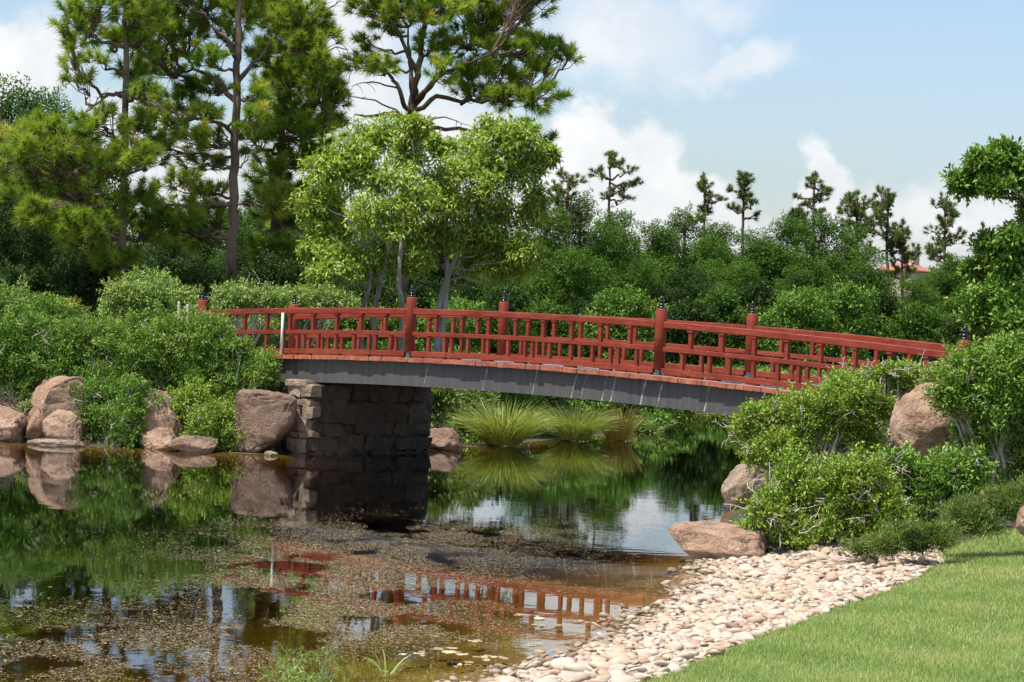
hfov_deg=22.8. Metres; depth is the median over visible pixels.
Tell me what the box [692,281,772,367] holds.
bush
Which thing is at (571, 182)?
pine tree
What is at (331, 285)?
dense tree
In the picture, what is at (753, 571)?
cobble
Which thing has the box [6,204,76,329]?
dense tree
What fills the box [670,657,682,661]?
cobble
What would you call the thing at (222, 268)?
dense tree
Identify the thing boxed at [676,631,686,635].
cobble
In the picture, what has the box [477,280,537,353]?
bush
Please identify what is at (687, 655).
cobble
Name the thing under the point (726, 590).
cobble
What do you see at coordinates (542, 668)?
cobble
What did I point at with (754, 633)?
cobble
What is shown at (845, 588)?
cobble
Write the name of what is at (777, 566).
cobble
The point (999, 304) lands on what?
leafy tree
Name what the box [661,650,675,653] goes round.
cobble
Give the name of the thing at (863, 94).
sky
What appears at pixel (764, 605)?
cobble
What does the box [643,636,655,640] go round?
cobble
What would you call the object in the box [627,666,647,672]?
cobble
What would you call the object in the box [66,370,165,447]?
shrub
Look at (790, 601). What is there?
cobble
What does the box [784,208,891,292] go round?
dense tree
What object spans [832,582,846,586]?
cobble
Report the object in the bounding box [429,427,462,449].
boulder
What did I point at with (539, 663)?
cobble
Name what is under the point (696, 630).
cobble
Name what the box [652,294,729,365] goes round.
bush
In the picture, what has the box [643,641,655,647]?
cobble
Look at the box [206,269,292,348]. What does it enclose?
shrub
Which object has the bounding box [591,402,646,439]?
fountain grass
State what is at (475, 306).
bush
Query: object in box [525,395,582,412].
shrub
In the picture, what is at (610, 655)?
cobble
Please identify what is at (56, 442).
boulder
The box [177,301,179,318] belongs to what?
stake
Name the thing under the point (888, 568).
cobble
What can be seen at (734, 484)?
boulder
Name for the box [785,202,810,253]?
pine tree
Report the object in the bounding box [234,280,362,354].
shrub
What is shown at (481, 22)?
pine tree
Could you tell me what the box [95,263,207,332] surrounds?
shrub
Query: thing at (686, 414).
shrub
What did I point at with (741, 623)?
cobble
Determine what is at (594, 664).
cobble
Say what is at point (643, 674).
cobble
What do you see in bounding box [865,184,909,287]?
pine tree
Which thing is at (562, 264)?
dense tree
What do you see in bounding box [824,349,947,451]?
shrub
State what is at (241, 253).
dense tree
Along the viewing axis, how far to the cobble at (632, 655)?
19.95 m
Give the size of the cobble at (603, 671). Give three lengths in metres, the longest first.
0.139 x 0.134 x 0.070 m
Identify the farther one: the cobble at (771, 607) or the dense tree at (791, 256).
the dense tree at (791, 256)
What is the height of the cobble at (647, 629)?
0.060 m
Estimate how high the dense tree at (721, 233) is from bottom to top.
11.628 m
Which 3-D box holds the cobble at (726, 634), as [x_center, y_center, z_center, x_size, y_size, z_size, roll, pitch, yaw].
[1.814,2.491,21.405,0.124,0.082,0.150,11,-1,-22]
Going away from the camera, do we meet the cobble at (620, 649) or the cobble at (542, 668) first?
the cobble at (542, 668)
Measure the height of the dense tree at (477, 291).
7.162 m
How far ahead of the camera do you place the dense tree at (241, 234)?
83.59 m
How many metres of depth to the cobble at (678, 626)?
22.25 m
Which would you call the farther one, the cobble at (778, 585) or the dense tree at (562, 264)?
the dense tree at (562, 264)
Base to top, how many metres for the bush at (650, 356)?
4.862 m
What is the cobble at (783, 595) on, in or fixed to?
on the pebbles
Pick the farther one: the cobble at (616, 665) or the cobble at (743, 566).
the cobble at (743, 566)
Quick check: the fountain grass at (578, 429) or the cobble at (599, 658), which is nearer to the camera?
the cobble at (599, 658)
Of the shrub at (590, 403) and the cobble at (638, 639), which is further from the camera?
the shrub at (590, 403)
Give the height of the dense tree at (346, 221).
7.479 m
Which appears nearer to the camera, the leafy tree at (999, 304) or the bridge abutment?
the leafy tree at (999, 304)
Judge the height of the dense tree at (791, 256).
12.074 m
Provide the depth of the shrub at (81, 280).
62.60 m
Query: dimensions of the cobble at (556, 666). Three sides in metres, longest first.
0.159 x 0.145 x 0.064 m
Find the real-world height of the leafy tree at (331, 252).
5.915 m
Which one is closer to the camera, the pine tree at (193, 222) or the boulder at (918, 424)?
the boulder at (918, 424)
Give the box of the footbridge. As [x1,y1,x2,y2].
[197,285,973,429]
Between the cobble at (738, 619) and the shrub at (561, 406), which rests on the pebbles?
the cobble at (738, 619)
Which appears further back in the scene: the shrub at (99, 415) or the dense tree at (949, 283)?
the dense tree at (949, 283)
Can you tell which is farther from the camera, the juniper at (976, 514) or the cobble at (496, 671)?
the juniper at (976, 514)
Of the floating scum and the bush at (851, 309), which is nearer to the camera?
the floating scum
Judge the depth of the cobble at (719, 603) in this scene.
24.15 m
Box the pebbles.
[434,542,949,681]
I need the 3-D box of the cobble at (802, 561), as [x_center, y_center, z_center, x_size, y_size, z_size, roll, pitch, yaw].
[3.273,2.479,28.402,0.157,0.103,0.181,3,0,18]
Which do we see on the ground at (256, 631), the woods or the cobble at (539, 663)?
the woods
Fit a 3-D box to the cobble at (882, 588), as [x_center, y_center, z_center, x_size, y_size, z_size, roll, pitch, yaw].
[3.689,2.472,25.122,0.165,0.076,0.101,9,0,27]
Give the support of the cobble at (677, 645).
on the ground at (256, 631)
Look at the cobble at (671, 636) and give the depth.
21.26 m
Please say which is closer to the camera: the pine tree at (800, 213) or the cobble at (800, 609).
the cobble at (800, 609)
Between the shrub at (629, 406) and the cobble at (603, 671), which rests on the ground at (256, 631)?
the shrub at (629, 406)
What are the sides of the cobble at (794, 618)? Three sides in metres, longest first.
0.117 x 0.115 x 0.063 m
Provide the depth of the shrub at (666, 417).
66.88 m
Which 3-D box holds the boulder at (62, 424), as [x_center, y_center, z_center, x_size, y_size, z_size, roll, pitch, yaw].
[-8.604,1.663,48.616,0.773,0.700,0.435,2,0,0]
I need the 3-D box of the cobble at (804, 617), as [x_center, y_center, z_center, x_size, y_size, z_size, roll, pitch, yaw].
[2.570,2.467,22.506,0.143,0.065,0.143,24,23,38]
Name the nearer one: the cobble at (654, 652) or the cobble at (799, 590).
the cobble at (654, 652)
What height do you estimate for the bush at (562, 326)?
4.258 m
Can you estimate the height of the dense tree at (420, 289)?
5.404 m
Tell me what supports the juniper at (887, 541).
on the pebbles
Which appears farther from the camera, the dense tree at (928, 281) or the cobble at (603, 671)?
the dense tree at (928, 281)
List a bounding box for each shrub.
[0,243,409,328]
[0,274,93,340]
[0,297,93,399]
[4,398,36,415]
[45,305,220,392]
[55,295,91,313]
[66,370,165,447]
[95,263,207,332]
[162,375,249,451]
[173,304,283,402]
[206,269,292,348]
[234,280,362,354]
[319,295,539,353]
[429,387,463,428]
[445,389,502,420]
[445,407,485,442]
[460,434,484,442]
[465,391,549,419]
[520,403,581,430]
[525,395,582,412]
[535,427,558,436]
[559,397,624,426]
[605,407,679,431]
[612,403,679,429]
[626,416,670,432]
[657,407,698,422]
[713,355,899,476]
[725,435,922,552]
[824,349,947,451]
[866,438,1000,526]
[901,527,933,554]
[912,325,1023,486]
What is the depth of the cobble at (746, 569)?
27.74 m
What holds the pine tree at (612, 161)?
on the ground at (256, 631)
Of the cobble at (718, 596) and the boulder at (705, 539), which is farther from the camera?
the boulder at (705, 539)
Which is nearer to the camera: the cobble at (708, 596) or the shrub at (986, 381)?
the cobble at (708, 596)
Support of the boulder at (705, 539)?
on the ground at (256, 631)
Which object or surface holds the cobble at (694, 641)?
on the ground at (256, 631)
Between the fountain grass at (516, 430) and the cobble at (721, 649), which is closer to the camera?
the cobble at (721, 649)
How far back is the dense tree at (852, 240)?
231.01 m
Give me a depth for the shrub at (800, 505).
29.84 m
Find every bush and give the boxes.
[421,288,492,352]
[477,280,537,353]
[511,295,597,356]
[559,291,620,357]
[577,282,656,361]
[629,296,676,362]
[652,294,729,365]
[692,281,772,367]
[734,281,799,365]
[757,284,844,372]
[811,273,889,371]
[863,280,910,368]
[877,300,952,366]
[920,310,1005,367]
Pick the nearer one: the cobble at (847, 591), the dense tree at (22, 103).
the cobble at (847, 591)
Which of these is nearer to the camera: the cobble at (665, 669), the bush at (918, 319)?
the cobble at (665, 669)
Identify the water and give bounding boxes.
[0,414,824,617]
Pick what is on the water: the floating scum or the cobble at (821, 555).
the floating scum
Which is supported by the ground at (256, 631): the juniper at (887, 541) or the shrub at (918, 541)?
the shrub at (918, 541)
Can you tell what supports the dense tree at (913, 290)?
on the ground at (256, 631)
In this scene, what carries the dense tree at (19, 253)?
on the ground at (256, 631)
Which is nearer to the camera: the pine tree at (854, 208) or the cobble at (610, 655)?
the cobble at (610, 655)
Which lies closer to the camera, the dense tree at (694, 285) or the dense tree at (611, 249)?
the dense tree at (611, 249)
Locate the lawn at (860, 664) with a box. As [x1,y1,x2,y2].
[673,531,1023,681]
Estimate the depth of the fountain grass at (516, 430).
55.17 m
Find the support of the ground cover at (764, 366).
on the ground at (256, 631)
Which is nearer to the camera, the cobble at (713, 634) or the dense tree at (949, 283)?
the cobble at (713, 634)
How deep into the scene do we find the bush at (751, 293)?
106.84 m
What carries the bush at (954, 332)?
on the ground at (256, 631)
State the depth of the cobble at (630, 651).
20.06 m
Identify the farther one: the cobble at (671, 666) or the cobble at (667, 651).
the cobble at (667, 651)
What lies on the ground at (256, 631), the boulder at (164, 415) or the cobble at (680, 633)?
the boulder at (164, 415)
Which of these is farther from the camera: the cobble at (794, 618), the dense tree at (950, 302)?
the dense tree at (950, 302)
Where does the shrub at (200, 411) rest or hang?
on the ground at (256, 631)
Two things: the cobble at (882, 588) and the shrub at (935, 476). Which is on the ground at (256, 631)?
the shrub at (935, 476)
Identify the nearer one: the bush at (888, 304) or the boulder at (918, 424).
the boulder at (918, 424)
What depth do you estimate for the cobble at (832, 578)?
26.44 m
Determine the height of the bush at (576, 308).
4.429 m
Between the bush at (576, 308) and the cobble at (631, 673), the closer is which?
the cobble at (631, 673)
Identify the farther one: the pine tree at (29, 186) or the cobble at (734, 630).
the pine tree at (29, 186)
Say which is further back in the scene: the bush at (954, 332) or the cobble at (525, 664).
the bush at (954, 332)
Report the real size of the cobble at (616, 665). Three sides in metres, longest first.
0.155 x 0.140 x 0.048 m
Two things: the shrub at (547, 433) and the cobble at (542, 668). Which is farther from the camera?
the shrub at (547, 433)
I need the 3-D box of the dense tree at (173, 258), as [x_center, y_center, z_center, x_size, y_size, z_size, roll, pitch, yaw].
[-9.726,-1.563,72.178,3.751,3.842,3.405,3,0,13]
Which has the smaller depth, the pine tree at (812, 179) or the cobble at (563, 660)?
the cobble at (563, 660)
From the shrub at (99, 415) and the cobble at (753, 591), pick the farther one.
the shrub at (99, 415)
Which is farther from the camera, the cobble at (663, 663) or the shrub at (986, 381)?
the shrub at (986, 381)
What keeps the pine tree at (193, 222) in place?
on the ground at (256, 631)
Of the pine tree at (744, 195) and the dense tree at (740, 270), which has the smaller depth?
the dense tree at (740, 270)
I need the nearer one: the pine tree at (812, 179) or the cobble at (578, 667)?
the cobble at (578, 667)
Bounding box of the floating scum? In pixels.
[0,494,707,681]
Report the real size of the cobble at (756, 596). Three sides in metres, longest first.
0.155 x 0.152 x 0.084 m
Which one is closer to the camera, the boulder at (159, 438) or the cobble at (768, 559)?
the cobble at (768, 559)
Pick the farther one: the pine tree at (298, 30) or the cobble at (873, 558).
the pine tree at (298, 30)
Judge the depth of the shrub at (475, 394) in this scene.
57.12 m
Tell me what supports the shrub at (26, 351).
on the ground at (256, 631)
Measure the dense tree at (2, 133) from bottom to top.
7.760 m
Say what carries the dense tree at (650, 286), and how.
on the ground at (256, 631)
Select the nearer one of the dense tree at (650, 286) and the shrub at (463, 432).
the shrub at (463, 432)
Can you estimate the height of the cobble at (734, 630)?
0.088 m
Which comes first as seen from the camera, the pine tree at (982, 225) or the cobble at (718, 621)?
the cobble at (718, 621)
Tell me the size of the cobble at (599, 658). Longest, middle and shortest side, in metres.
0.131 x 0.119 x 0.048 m
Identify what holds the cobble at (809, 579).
on the pebbles
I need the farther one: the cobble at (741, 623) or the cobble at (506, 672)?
the cobble at (741, 623)
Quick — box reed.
[362,650,412,676]
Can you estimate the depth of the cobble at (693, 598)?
24.70 m
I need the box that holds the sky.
[0,0,1023,293]
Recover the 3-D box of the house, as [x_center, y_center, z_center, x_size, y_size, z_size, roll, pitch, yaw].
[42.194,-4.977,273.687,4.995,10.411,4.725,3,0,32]
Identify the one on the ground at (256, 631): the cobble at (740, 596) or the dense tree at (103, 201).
the dense tree at (103, 201)
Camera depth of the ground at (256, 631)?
23.16 m
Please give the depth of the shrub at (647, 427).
66.12 m
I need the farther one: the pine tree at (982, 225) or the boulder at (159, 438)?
the pine tree at (982, 225)
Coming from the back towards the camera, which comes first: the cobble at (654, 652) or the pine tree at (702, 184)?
the pine tree at (702, 184)
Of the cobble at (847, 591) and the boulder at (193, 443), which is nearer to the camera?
the cobble at (847, 591)
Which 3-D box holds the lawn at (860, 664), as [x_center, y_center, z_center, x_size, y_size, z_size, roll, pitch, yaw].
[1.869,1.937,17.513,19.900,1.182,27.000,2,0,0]
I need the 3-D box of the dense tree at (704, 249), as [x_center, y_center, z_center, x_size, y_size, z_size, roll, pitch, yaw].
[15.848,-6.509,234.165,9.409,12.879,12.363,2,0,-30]
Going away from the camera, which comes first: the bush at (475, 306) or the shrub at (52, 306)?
the shrub at (52, 306)
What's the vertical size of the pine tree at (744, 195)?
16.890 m
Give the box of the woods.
[110,200,941,279]
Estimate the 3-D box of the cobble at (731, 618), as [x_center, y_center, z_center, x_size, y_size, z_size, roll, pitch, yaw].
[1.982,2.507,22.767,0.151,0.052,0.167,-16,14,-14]
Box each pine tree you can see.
[0,0,184,282]
[105,0,296,329]
[230,0,355,320]
[338,0,587,345]
[543,166,594,300]
[586,149,643,257]
[689,171,729,237]
[725,169,761,258]
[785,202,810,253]
[792,170,834,246]
[835,188,875,249]
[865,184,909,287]
[882,222,922,295]
[922,191,967,272]
[974,221,988,254]
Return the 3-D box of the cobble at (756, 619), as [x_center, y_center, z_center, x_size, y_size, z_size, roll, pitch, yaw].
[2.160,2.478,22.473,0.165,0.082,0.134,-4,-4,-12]
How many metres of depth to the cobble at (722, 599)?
24.24 m
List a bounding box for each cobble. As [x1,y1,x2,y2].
[491,668,501,673]
[503,669,512,674]
[518,662,528,666]
[518,670,528,673]
[525,664,537,669]
[532,649,545,653]
[532,661,542,666]
[537,658,548,662]
[537,667,547,670]
[541,669,561,675]
[550,657,576,666]
[551,664,561,669]
[563,662,591,671]
[588,660,610,669]
[592,656,606,660]
[597,669,608,674]
[605,651,629,660]
[608,656,632,664]
[609,663,628,668]
[611,647,625,651]
[622,641,638,645]
[623,650,636,654]
[626,652,638,658]
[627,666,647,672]
[628,671,640,675]
[631,636,643,642]
[633,673,655,681]
[635,651,652,656]
[637,648,658,655]
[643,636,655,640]
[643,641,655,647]
[645,627,658,631]
[645,670,658,673]
[652,657,667,660]
[654,660,682,667]
[656,617,672,621]
[658,667,671,672]
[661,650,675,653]
[664,640,683,650]
[667,663,682,671]
[668,634,685,639]
[670,625,683,628]
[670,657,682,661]
[675,652,694,659]
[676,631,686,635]
[679,605,700,612]
[688,651,699,656]
[689,596,704,602]
[690,639,700,644]
[692,628,707,632]
[693,637,704,641]
[701,594,712,599]
[705,591,722,595]
[706,651,721,655]
[709,631,721,638]
[710,646,724,653]
[713,594,724,598]
[713,619,722,625]
[714,602,724,605]
[718,613,730,615]
[719,597,729,602]
[721,631,733,638]
[723,588,733,592]
[725,622,739,627]
[727,638,740,641]
[728,615,740,620]
[728,628,743,632]
[733,618,746,621]
[736,595,746,598]
[736,621,747,625]
[736,631,753,638]
[738,564,750,568]
[739,598,751,602]
[742,613,753,616]
[743,567,755,572]
[747,616,764,623]
[748,569,761,574]
[750,593,763,599]
[750,631,759,637]
[751,589,764,594]
[756,603,769,606]
[756,607,763,612]
[762,556,775,562]
[764,605,777,610]
[767,609,784,614]
[768,565,783,569]
[769,561,782,564]
[773,584,787,588]
[773,593,791,600]
[783,599,795,603]
[791,615,802,624]
[792,588,806,592]
[793,606,808,611]
[797,558,811,564]
[798,615,808,621]
[799,551,810,556]
[804,576,818,582]
[807,544,819,550]
[813,593,824,597]
[814,552,829,559]
[824,575,838,581]
[826,571,837,576]
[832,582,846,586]
[840,590,852,593]
[842,586,855,591]
[862,555,877,563]
[872,568,884,574]
[877,587,890,591]
[878,560,889,564]
[884,567,894,570]
[900,558,911,564]
[907,567,916,571]
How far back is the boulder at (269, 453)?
47.86 m
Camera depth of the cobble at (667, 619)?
22.87 m
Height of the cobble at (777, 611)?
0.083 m
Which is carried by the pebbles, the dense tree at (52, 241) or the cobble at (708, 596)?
the cobble at (708, 596)
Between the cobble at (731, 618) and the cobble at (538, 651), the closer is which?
the cobble at (538, 651)
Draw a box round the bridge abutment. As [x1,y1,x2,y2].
[271,379,433,453]
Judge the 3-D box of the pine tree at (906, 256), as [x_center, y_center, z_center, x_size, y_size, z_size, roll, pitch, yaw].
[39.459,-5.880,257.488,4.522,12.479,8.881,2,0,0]
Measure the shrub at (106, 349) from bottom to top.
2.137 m
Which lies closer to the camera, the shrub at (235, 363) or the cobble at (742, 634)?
the cobble at (742, 634)
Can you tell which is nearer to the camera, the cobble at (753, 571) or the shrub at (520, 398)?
the cobble at (753, 571)
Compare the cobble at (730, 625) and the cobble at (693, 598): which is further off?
the cobble at (693, 598)
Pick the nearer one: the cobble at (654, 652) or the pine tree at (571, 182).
the cobble at (654, 652)
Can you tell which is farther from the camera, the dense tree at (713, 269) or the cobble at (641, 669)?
the dense tree at (713, 269)
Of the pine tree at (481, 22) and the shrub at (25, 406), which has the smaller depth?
the shrub at (25, 406)
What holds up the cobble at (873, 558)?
on the pebbles
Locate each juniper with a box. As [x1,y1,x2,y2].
[834,514,970,561]
[931,473,1023,543]
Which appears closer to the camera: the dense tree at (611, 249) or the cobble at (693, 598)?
the cobble at (693, 598)
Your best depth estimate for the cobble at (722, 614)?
23.15 m
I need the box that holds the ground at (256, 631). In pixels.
[0,339,1015,681]
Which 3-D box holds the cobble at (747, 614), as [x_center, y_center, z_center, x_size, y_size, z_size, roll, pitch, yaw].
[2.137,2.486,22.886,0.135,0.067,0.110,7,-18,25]
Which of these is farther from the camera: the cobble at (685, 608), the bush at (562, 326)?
the bush at (562, 326)
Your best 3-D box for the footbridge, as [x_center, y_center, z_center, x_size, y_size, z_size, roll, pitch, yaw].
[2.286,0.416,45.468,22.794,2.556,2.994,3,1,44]
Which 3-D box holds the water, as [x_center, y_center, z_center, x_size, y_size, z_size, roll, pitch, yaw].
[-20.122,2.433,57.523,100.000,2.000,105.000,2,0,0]
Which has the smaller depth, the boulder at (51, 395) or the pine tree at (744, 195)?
the boulder at (51, 395)
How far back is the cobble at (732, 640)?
20.91 m
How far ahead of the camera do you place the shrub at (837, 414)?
35.97 m
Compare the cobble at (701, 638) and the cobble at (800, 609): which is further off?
the cobble at (800, 609)
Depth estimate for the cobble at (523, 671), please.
19.26 m
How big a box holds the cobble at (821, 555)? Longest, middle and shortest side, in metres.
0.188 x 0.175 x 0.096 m
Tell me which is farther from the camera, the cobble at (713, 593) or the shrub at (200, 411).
the shrub at (200, 411)
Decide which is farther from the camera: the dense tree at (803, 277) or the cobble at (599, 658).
the dense tree at (803, 277)
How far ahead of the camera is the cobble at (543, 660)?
20.14 m
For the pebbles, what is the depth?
24.16 m
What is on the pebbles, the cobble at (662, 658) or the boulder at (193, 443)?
the cobble at (662, 658)
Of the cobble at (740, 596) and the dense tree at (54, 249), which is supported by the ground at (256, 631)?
the dense tree at (54, 249)
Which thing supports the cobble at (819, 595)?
on the ground at (256, 631)
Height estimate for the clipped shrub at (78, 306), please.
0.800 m
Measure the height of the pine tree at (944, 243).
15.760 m
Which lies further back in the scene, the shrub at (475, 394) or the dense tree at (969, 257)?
the dense tree at (969, 257)
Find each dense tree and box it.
[0,71,115,264]
[0,119,23,243]
[0,153,58,275]
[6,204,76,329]
[20,82,131,256]
[22,127,116,271]
[45,219,160,320]
[104,228,216,310]
[147,195,225,270]
[191,257,263,324]
[210,163,302,258]
[218,202,317,340]
[289,206,375,345]
[300,147,355,338]
[352,227,438,324]
[391,221,490,318]
[452,238,505,308]
[472,204,618,310]
[528,185,642,305]
[577,203,661,306]
[625,264,665,306]
[626,218,688,308]
[640,262,730,335]
[642,201,739,288]
[677,217,744,283]
[690,226,814,297]
[700,258,785,338]
[740,209,832,295]
[764,264,836,319]
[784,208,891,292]
[821,268,878,313]
[825,221,903,298]
[873,274,956,334]
[900,253,982,316]
[917,273,943,305]
[919,283,983,333]
[933,246,1005,295]
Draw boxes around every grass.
[444,390,572,445]
[529,398,628,440]
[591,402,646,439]
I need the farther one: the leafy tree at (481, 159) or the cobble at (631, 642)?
the leafy tree at (481, 159)
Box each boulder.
[0,405,27,441]
[25,375,95,441]
[27,439,84,446]
[42,409,82,440]
[133,390,185,445]
[140,427,176,449]
[167,435,217,451]
[233,389,296,452]
[264,451,277,455]
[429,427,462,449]
[668,520,768,559]
[721,462,769,508]
[890,382,971,458]
[1016,506,1023,535]
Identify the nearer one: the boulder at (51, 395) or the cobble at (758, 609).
the cobble at (758, 609)
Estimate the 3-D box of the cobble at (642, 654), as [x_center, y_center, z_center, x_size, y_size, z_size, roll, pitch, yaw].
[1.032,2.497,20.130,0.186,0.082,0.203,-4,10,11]
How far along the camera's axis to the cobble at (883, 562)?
28.10 m
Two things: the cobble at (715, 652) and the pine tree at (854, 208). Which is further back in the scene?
the pine tree at (854, 208)
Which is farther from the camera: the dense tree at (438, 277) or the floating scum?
the dense tree at (438, 277)
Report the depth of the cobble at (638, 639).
21.35 m
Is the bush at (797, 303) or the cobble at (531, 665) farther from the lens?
the bush at (797, 303)
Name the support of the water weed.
in the water
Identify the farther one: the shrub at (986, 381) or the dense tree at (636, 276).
the dense tree at (636, 276)
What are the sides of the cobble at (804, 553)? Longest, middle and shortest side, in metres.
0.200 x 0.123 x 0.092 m
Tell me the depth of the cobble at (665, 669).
18.81 m
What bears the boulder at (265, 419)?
on the ground at (256, 631)
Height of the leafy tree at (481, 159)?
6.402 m
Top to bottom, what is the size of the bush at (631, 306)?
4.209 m
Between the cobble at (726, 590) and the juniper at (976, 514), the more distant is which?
the juniper at (976, 514)
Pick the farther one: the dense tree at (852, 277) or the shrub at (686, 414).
the dense tree at (852, 277)
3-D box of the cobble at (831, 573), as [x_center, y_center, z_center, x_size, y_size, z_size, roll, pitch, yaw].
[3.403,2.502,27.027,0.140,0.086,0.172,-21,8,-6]
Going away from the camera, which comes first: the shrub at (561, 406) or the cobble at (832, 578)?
the cobble at (832, 578)
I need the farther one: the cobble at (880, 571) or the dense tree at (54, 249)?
the dense tree at (54, 249)
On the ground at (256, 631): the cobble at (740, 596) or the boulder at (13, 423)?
the boulder at (13, 423)
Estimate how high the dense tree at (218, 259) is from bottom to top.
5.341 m
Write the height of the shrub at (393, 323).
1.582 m
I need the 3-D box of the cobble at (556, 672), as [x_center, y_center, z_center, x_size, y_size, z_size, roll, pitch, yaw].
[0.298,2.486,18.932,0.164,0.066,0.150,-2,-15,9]
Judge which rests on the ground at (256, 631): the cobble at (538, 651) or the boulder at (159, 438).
the boulder at (159, 438)
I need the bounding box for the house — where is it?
[876,247,931,302]
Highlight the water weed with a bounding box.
[257,644,352,681]
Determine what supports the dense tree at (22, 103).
on the ground at (256, 631)
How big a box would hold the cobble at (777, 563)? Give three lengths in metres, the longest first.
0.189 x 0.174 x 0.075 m
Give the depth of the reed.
18.96 m
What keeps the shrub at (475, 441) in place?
on the ground at (256, 631)
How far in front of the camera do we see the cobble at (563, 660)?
19.50 m
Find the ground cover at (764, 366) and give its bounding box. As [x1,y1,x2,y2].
[1,339,923,511]
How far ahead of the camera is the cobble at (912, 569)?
27.08 m
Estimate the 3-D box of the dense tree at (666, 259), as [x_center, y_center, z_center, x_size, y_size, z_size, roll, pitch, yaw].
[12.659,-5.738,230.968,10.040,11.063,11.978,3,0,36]
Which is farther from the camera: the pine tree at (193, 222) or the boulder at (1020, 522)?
the pine tree at (193, 222)
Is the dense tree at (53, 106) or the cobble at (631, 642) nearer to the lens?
the cobble at (631, 642)
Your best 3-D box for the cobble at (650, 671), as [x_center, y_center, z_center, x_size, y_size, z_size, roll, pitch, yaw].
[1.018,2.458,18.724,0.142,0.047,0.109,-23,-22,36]
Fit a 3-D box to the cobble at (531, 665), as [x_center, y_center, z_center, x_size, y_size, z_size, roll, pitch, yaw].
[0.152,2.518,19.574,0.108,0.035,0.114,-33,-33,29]
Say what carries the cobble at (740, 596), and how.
on the pebbles
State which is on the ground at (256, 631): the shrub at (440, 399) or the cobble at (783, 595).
the shrub at (440, 399)
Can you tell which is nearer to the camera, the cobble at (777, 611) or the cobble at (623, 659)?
the cobble at (623, 659)
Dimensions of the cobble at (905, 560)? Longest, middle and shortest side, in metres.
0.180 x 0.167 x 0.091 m
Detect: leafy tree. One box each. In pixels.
[282,108,452,350]
[407,111,563,351]
[938,133,1023,338]
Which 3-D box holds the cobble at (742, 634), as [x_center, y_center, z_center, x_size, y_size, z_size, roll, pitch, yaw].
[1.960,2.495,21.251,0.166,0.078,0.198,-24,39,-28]
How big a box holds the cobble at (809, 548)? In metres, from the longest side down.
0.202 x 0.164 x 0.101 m
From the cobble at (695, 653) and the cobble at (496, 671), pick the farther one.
the cobble at (695, 653)

